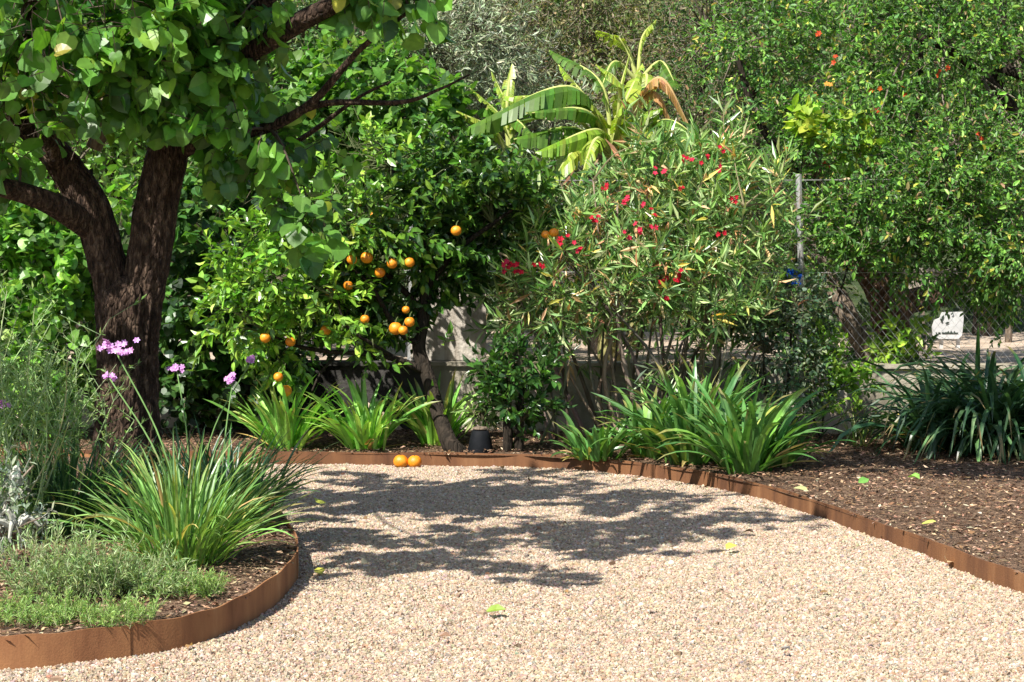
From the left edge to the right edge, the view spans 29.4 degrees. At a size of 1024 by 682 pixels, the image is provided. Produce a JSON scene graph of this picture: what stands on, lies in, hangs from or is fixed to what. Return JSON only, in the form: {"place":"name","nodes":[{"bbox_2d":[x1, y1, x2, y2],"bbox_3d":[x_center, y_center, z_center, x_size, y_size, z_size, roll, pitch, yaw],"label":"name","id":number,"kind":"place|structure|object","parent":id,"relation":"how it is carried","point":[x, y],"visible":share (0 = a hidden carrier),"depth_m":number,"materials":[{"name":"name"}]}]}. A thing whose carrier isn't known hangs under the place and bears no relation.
{"place":"outdoors","nodes":[
{"label":"outdoors","id":0,"kind":"place"},
{"bbox_2d":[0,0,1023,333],"bbox_3d":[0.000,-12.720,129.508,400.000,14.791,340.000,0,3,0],"label":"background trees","id":1,"kind":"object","parent":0,"point":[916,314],"depth_m":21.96,"materials":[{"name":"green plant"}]},
{"bbox_2d":[466,0,780,307],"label":"scrub tree","id":2,"kind":"object","parent":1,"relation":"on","point":[585,24],"visible":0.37,"depth_m":20.83,"materials":[{"name":"green plant"}]},
{"bbox_2d":[899,267,1022,298],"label":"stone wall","id":3,"kind":"structure","parent":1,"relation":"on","point":[920,280],"depth_m":21.53,"materials":[{"name":"beige stone"}]},
{"bbox_2d":[16,331,1023,433],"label":"ground","id":4,"kind":"structure","parent":0,"point":[1003,357],"depth_m":16.92,"materials":[{"name":"beige soil"}]},
{"bbox_2d":[1,0,304,351],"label":"hedge tree","id":5,"kind":"object","parent":4,"relation":"on","point":[117,158],"visible":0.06,"depth_m":16.19,"materials":[{"name":"green plant"}]},
{"bbox_2d":[35,358,430,429],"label":"wall","id":6,"kind":"structure","parent":4,"relation":"on","point":[334,371],"depth_m":14.51,"materials":[{"name":"black concrete"}]},
{"bbox_2d":[0,0,469,507],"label":"shade tree","id":7,"kind":"object","parent":4,"relation":"on","point":[173,85],"visible":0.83,"depth_m":9.49,"materials":[{"name":"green plant"}]},
{"bbox_2d":[45,153,519,360],"bbox_3d":[-1.793,-0.399,15.053,3.940,2.234,1.241,0,3,-5],"label":"hedge shrub","id":8,"kind":"object","parent":4,"relation":"on","point":[316,358],"visible":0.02,"depth_m":14.98,"materials":[{"name":"green plant"}]},
{"bbox_2d":[238,0,435,346],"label":"evergreen shrub","id":9,"kind":"object","parent":4,"relation":"on","point":[299,39],"visible":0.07,"depth_m":16.97,"materials":[{"name":"green plant"}]},
{"bbox_2d":[233,15,503,298],"bbox_3d":[-1.156,-1.218,16.089,2.505,2.933,1.944,-1,3,-16],"label":"fig tree","id":10,"kind":"object","parent":4,"relation":"on","point":[362,73],"visible":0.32,"depth_m":15.75,"materials":[{"name":"green plant"}]},
{"bbox_2d":[352,0,612,196],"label":"olive tree","id":11,"kind":"object","parent":4,"relation":"on","point":[477,37],"visible":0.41,"depth_m":17.97,"materials":[{"name":"green plant"}]},
{"bbox_2d":[456,64,543,353],"bbox_3d":[-0.064,-1.022,15.791,0.729,2.456,0.378,0,3,8],"label":"banana plant","id":12,"kind":"object","parent":4,"relation":"on","point":[512,130],"visible":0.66,"depth_m":15.82,"materials":[{"name":"green plant"}]},
{"bbox_2d":[0,425,1023,573],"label":"mulch bed","id":13,"kind":"object","parent":4,"relation":"on","point":[1013,560],"visible":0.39,"depth_m":11.42,"materials":[{"name":"brown wood"}]},
{"bbox_2d":[0,141,140,439],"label":"climbing vine","id":14,"kind":"object","parent":13,"relation":"on","point":[28,235],"visible":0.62,"depth_m":13.53,"materials":[{"name":"green plant"}]},
{"bbox_2d":[129,148,330,435],"bbox_3d":[-2.063,-0.348,13.965,1.587,2.200,1.112,-1,3,-22],"label":"climbing vine","id":15,"kind":"object","parent":13,"relation":"on","point":[200,382],"visible":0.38,"depth_m":13.76,"materials":[{"name":"green plant"}]},
{"bbox_2d":[205,375,360,450],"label":"agapanthus","id":16,"kind":"object","parent":13,"relation":"on","point":[279,415],"visible":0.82,"depth_m":13.04,"materials":[{"name":"green plant"}]},
{"bbox_2d":[294,372,438,450],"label":"agapanthus","id":17,"kind":"object","parent":13,"relation":"on","point":[367,428],"visible":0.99,"depth_m":13.02,"materials":[{"name":"green plant"}]},
{"bbox_2d":[178,105,578,452],"bbox_3d":[-0.871,-0.420,13.331,2.671,2.446,1.721,0,3,0],"label":"orange tree","id":18,"kind":"object","parent":13,"relation":"on","point":[439,204],"visible":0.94,"depth_m":13.14,"materials":[{"name":"green plant"}]},
{"bbox_2d":[377,369,496,445],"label":"agapanthus","id":19,"kind":"object","parent":13,"relation":"on","point":[424,430],"visible":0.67,"depth_m":13.34,"materials":[{"name":"green plant"}]},
{"bbox_2d":[450,398,502,431],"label":"seedling","id":20,"kind":"object","parent":13,"relation":"on","point":[480,413],"visible":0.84,"depth_m":13.08,"materials":[{"name":"green plant"}]},
{"bbox_2d":[467,426,492,452],"bbox_3d":[-0.210,0.662,12.953,0.172,0.194,0.172,0,3,0],"label":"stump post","id":21,"kind":"object","parent":13,"relation":"on","point":[480,440],"visible":0.96,"depth_m":12.90,"materials":[{"name":"black plastic"}]},
{"bbox_2d":[462,319,577,451],"bbox_3d":[0.051,0.327,12.964,0.768,0.937,0.680,0,3,0],"label":"sapling","id":22,"kind":"object","parent":13,"relation":"on","point":[532,373],"visible":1,"depth_m":12.93,"materials":[{"name":"green plant"}]},
{"bbox_2d":[543,410,648,461],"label":"agapanthus","id":23,"kind":"object","parent":13,"relation":"on","point":[596,451],"visible":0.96,"depth_m":12.46,"materials":[{"name":"green plant"}]},
{"bbox_2d":[462,87,826,444],"bbox_3d":[0.857,-0.517,13.435,2.346,2.519,1.678,-1,3,-25],"label":"oleander","id":24,"kind":"object","parent":13,"relation":"on","point":[654,210],"visible":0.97,"depth_m":13.32,"materials":[{"name":"green plant"}]},
{"bbox_2d":[787,269,801,284],"bbox_3d":[1.995,-0.458,13.824,0.124,0.132,0.065,0,3,0],"label":"plastic scrap","id":25,"kind":"object","parent":24,"relation":"on","point":[792,274],"visible":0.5,"depth_m":13.81,"materials":[{"name":"blue plastic"}]},
{"bbox_2d":[590,376,712,459],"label":"agapanthus","id":26,"kind":"object","parent":13,"relation":"on","point":[645,412],"visible":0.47,"depth_m":12.54,"materials":[{"name":"green plant"}]},
{"bbox_2d":[591,356,793,466],"bbox_3d":[1.154,0.436,12.330,1.296,0.664,1.435,0,3,0],"label":"agapanthus","id":27,"kind":"object","parent":13,"relation":"on","point":[683,406],"visible":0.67,"depth_m":12.17,"materials":[{"name":"green plant"}]},
{"bbox_2d":[623,352,811,436],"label":"agapanthus","id":28,"kind":"object","parent":13,"relation":"on","point":[730,377],"visible":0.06,"depth_m":12.97,"materials":[{"name":"green plant"}]},
{"bbox_2d":[655,371,843,473],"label":"agapanthus","id":29,"kind":"object","parent":13,"relation":"on","point":[733,448],"visible":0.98,"depth_m":11.72,"materials":[{"name":"green plant"}]},
{"bbox_2d":[701,396,854,466],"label":"agapanthus","id":30,"kind":"object","parent":13,"relation":"on","point":[790,458],"visible":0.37,"depth_m":12.08,"materials":[{"name":"green plant"}]},
{"bbox_2d":[718,256,843,426],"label":"ivy shrub","id":31,"kind":"object","parent":13,"relation":"on","point":[794,316],"visible":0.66,"depth_m":13.39,"materials":[{"name":"green plant"}]},
{"bbox_2d":[795,485,807,490],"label":"fallen leaf","id":32,"kind":"object","parent":13,"relation":"on","point":[801,487],"visible":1,"depth_m":10.69,"materials":[{"name":"yellow plant"}]},
{"bbox_2d":[794,319,886,440],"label":"creeper","id":33,"kind":"object","parent":13,"relation":"on","point":[850,377],"visible":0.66,"depth_m":13.59,"materials":[{"name":"green plant"}]},
{"bbox_2d":[836,408,889,446],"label":"grass tuft","id":34,"kind":"object","parent":13,"relation":"on","point":[862,434],"visible":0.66,"depth_m":13.36,"materials":[{"name":"green plant"}]},
{"bbox_2d":[858,477,868,482],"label":"fallen leaf","id":35,"kind":"object","parent":13,"relation":"on","point":[863,480],"visible":1,"depth_m":11.05,"materials":[{"name":"green plant"}]},
{"bbox_2d":[908,473,919,478],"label":"fallen leaf","id":36,"kind":"object","parent":13,"relation":"on","point":[916,475],"visible":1,"depth_m":11.22,"materials":[{"name":"green plant"}]},
{"bbox_2d":[816,351,1023,462],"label":"lily clump","id":37,"kind":"object","parent":13,"relation":"on","point":[989,427],"visible":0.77,"depth_m":12.68,"materials":[{"name":"green plant"}]},
{"bbox_2d":[922,520,935,523],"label":"fallen leaf","id":38,"kind":"object","parent":13,"relation":"on","point":[928,521],"visible":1,"depth_m":9.43,"materials":[{"name":"yellow plant"}]},
{"bbox_2d":[837,367,1023,456],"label":"lily clump","id":39,"kind":"object","parent":13,"relation":"on","point":[920,411],"visible":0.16,"depth_m":13.10,"materials":[{"name":"green plant"}]},
{"bbox_2d":[861,326,1023,422],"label":"lily clump","id":40,"kind":"object","parent":13,"relation":"on","point":[977,360],"visible":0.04,"depth_m":13.79,"materials":[{"name":"green plant"}]},
{"bbox_2d":[874,335,1023,463],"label":"lily clump","id":41,"kind":"object","parent":13,"relation":"on","point":[968,374],"visible":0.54,"depth_m":12.65,"materials":[{"name":"green plant"}]},
{"bbox_2d":[0,463,1023,681],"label":"gravel court","id":42,"kind":"object","parent":4,"relation":"on","point":[578,622],"visible":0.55,"depth_m":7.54,"materials":[{"name":"beige gravel"}]},
{"bbox_2d":[0,455,298,640],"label":"island bed","id":43,"kind":"object","parent":42,"relation":"on","point":[282,545],"visible":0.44,"depth_m":8.10,"materials":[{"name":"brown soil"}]},
{"bbox_2d":[0,445,59,565],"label":"silver bush","id":44,"kind":"object","parent":43,"relation":"on","point":[16,479],"visible":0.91,"depth_m":8.16,"materials":[{"name":"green plant"}]},
{"bbox_2d":[0,584,83,628],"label":"rosemary","id":45,"kind":"object","parent":43,"relation":"on","point":[23,606],"visible":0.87,"depth_m":7.07,"materials":[{"name":"green plant"}]},
{"bbox_2d":[0,324,98,549],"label":"wispy perennial","id":46,"kind":"object","parent":43,"relation":"on","point":[7,439],"visible":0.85,"depth_m":8.82,"materials":[{"name":"green plant"}]},
{"bbox_2d":[0,270,145,494],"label":"wispy perennial","id":47,"kind":"object","parent":43,"relation":"on","point":[32,346],"visible":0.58,"depth_m":9.14,"materials":[{"name":"green plant"}]},
{"bbox_2d":[0,319,153,534],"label":"wispy perennial","id":48,"kind":"object","parent":43,"relation":"on","point":[72,430],"visible":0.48,"depth_m":9.23,"materials":[{"name":"green plant"}]},
{"bbox_2d":[0,511,167,601],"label":"rosemary","id":49,"kind":"object","parent":43,"relation":"on","point":[75,581],"visible":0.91,"depth_m":7.48,"materials":[{"name":"green plant"}]},
{"bbox_2d":[0,400,167,538],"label":"society garlic","id":50,"kind":"object","parent":43,"relation":"on","point":[66,487],"visible":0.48,"depth_m":9.02,"materials":[{"name":"green plant"}]},
{"bbox_2d":[32,588,170,628],"bbox_3d":[-1.478,0.960,7.066,0.422,0.135,0.387,1,3,14],"label":"rosemary","id":51,"kind":"object","parent":43,"relation":"on","point":[130,609],"visible":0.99,"depth_m":7.03,"materials":[{"name":"green plant"}]},
{"bbox_2d":[24,437,209,535],"bbox_3d":[-1.862,0.673,9.225,1.027,0.459,1.010,0,3,0],"label":"society garlic","id":52,"kind":"object","parent":43,"relation":"on","point":[118,493],"visible":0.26,"depth_m":9.12,"materials":[{"name":"green plant"}]},
{"bbox_2d":[53,534,208,599],"bbox_3d":[-1.483,0.866,7.617,0.646,0.266,0.492,0,3,0],"label":"rosemary","id":53,"kind":"object","parent":43,"relation":"on","point":[150,573],"visible":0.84,"depth_m":7.56,"materials":[{"name":"green plant"}]},
{"bbox_2d":[33,337,331,568],"bbox_3d":[-1.411,0.476,8.317,1.312,0.960,1.202,0,3,0],"label":"society garlic","id":54,"kind":"object","parent":43,"relation":"on","point":[190,529],"visible":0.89,"depth_m":8.26,"materials":[{"name":"green plant"}]},
{"bbox_2d":[137,565,235,599],"bbox_3d":[-1.270,0.929,7.623,0.377,0.137,0.358,0,3,0],"label":"rosemary","id":55,"kind":"object","parent":43,"relation":"on","point":[196,583],"visible":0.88,"depth_m":7.55,"materials":[{"name":"green plant"}]},
{"bbox_2d":[102,354,287,491],"bbox_3d":[-1.604,0.475,9.863,1.036,0.798,1.021,0,3,0],"label":"society garlic","id":56,"kind":"object","parent":43,"relation":"on","point":[250,359],"visible":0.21,"depth_m":9.98,"materials":[{"name":"green plant"}]},
{"bbox_2d":[136,372,339,532],"bbox_3d":[-1.376,0.530,9.418,1.084,0.736,1.114,-2,3,-28],"label":"society garlic","id":57,"kind":"object","parent":43,"relation":"on","point":[230,378],"visible":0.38,"depth_m":9.40,"materials":[{"name":"green plant"}]},
{"bbox_2d":[0,454,298,669],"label":"steel edging","id":58,"kind":"object","parent":42,"relation":"on","point":[19,651],"visible":0.48,"depth_m":7.00,"materials":[{"name":"brown metal"}]},
{"bbox_2d":[314,567,324,573],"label":"fallen leaf","id":59,"kind":"object","parent":42,"relation":"on","point":[318,570],"visible":1,"depth_m":8.62,"materials":[{"name":"yellow plant"}]},
{"bbox_2d":[314,498,325,503],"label":"fallen leaf","id":60,"kind":"object","parent":42,"relation":"on","point":[318,501],"visible":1,"depth_m":10.90,"materials":[{"name":"green plant"}]},
{"bbox_2d":[393,455,407,467],"bbox_3d":[-0.725,0.787,12.743,0.097,0.089,0.097,0,3,0],"label":"orange","id":61,"kind":"object","parent":42,"relation":"on","point":[400,460],"visible":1,"depth_m":12.71,"materials":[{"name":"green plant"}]},
{"bbox_2d":[408,455,421,466],"bbox_3d":[-0.634,0.789,12.743,0.093,0.085,0.093,0,3,0],"label":"orange","id":62,"kind":"object","parent":42,"relation":"on","point":[414,460],"visible":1,"depth_m":12.71,"materials":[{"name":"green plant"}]},
{"bbox_2d":[438,631,451,636],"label":"fallen leaf","id":63,"kind":"object","parent":42,"relation":"on","point":[445,633],"visible":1,"depth_m":7.24,"materials":[{"name":"plant"}]},
{"bbox_2d":[487,604,504,611],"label":"fallen leaf","id":64,"kind":"object","parent":42,"relation":"on","point":[495,607],"visible":1,"depth_m":7.73,"materials":[{"name":"plant"}]},
{"bbox_2d":[0,448,1023,592],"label":"steel edging","id":65,"kind":"object","parent":42,"relation":"on","point":[998,574],"visible":0.55,"depth_m":11.77,"materials":[{"name":"brown metal"}]},
{"bbox_2d":[725,542,736,548],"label":"fallen leaf","id":66,"kind":"object","parent":42,"relation":"on","point":[729,545],"visible":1,"depth_m":9.30,"materials":[{"name":"yellow plant"}]},
{"bbox_2d":[5,0,1023,287],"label":"hillside woods","id":67,"kind":"object","parent":4,"relation":"on","point":[791,78],"visible":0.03,"depth_m":24.91,"materials":[{"name":"green plant"}]},
{"bbox_2d":[461,50,702,360],"bbox_3d":[0.566,-1.051,15.288,1.933,2.552,1.175,0,3,0],"label":"banana plant","id":68,"kind":"object","parent":4,"relation":"on","point":[549,104],"visible":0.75,"depth_m":15.01,"materials":[{"name":"green plant"}]},
{"bbox_2d":[595,20,681,349],"bbox_3d":[1.125,-1.368,17.459,0.772,3.015,0.423,0,3,0],"label":"banana plant","id":69,"kind":"object","parent":4,"relation":"on","point":[665,68],"visible":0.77,"depth_m":17.44,"materials":[{"name":"green plant"}]},
{"bbox_2d":[481,119,885,361],"bbox_3d":[1.130,-0.797,15.897,3.557,2.111,2.609,0,3,0],"label":"hedge shrub","id":70,"kind":"object","parent":4,"relation":"on","point":[595,309],"visible":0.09,"depth_m":15.26,"materials":[{"name":"green plant"}]},
{"bbox_2d":[431,360,1023,433],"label":"wall","id":71,"kind":"structure","parent":4,"relation":"on","point":[446,368],"depth_m":14.32,"materials":[{"name":"concrete"}]},
{"bbox_2d":[411,288,485,360],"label":"wall","id":72,"kind":"structure","parent":71,"relation":"on","point":[457,317],"depth_m":14.52,"materials":[{"name":"concrete"}]},
{"bbox_2d":[404,174,1023,362],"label":"chain link fence","id":73,"kind":"object","parent":71,"relation":"on","point":[800,254],"visible":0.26,"depth_m":14.26,"materials":[{"name":"metal"}]},
{"bbox_2d":[621,0,853,340],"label":"evergreen tree","id":74,"kind":"object","parent":4,"relation":"on","point":[701,121],"visible":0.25,"depth_m":18.10,"materials":[{"name":"green plant"}]},
{"bbox_2d":[671,0,1023,362],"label":"pomegranate tree","id":75,"kind":"object","parent":4,"relation":"on","point":[1000,253],"visible":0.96,"depth_m":14.40,"materials":[{"name":"green plant"}]},
{"bbox_2d":[774,277,940,362],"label":"undergrowth shrub","id":76,"kind":"object","parent":4,"relation":"on","point":[860,307],"visible":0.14,"depth_m":15.86,"materials":[{"name":"green plant"}]},
{"bbox_2d":[769,0,1023,335],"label":"tall tree","id":77,"kind":"object","parent":4,"relation":"on","point":[990,331],"visible":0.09,"depth_m":19.28,"materials":[{"name":"green plant"}]},
{"bbox_2d":[861,310,942,363],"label":"young shrub","id":78,"kind":"object","parent":4,"relation":"on","point":[896,346],"visible":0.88,"depth_m":14.34,"materials":[{"name":"green plant"}]},
{"bbox_2d":[918,311,925,348],"bbox_3d":[3.673,-0.071,17.521,0.076,0.388,0.068,0,3,0],"label":"stake","id":79,"kind":"object","parent":4,"relation":"on","point":[922,315],"visible":0.28,"depth_m":17.50,"materials":[{"name":"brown wood"}]},
{"bbox_2d":[932,306,963,347],"bbox_3d":[3.974,-0.118,17.845,0.285,0.415,0.088,0,3,0],"label":"sign","id":80,"kind":"object","parent":4,"relation":"on","point":[958,323],"visible":0.91,"depth_m":17.82,"materials":[{"name":"white paint"}]},
{"bbox_2d":[1005,297,1012,341],"bbox_3d":[4.827,-0.216,19.015,0.087,0.559,0.080,0,3,0],"label":"stake","id":81,"kind":"object","parent":4,"relation":"on","point":[1008,331],"visible":0.2,"depth_m":19.00,"materials":[{"name":"brown wood"}]}
]}

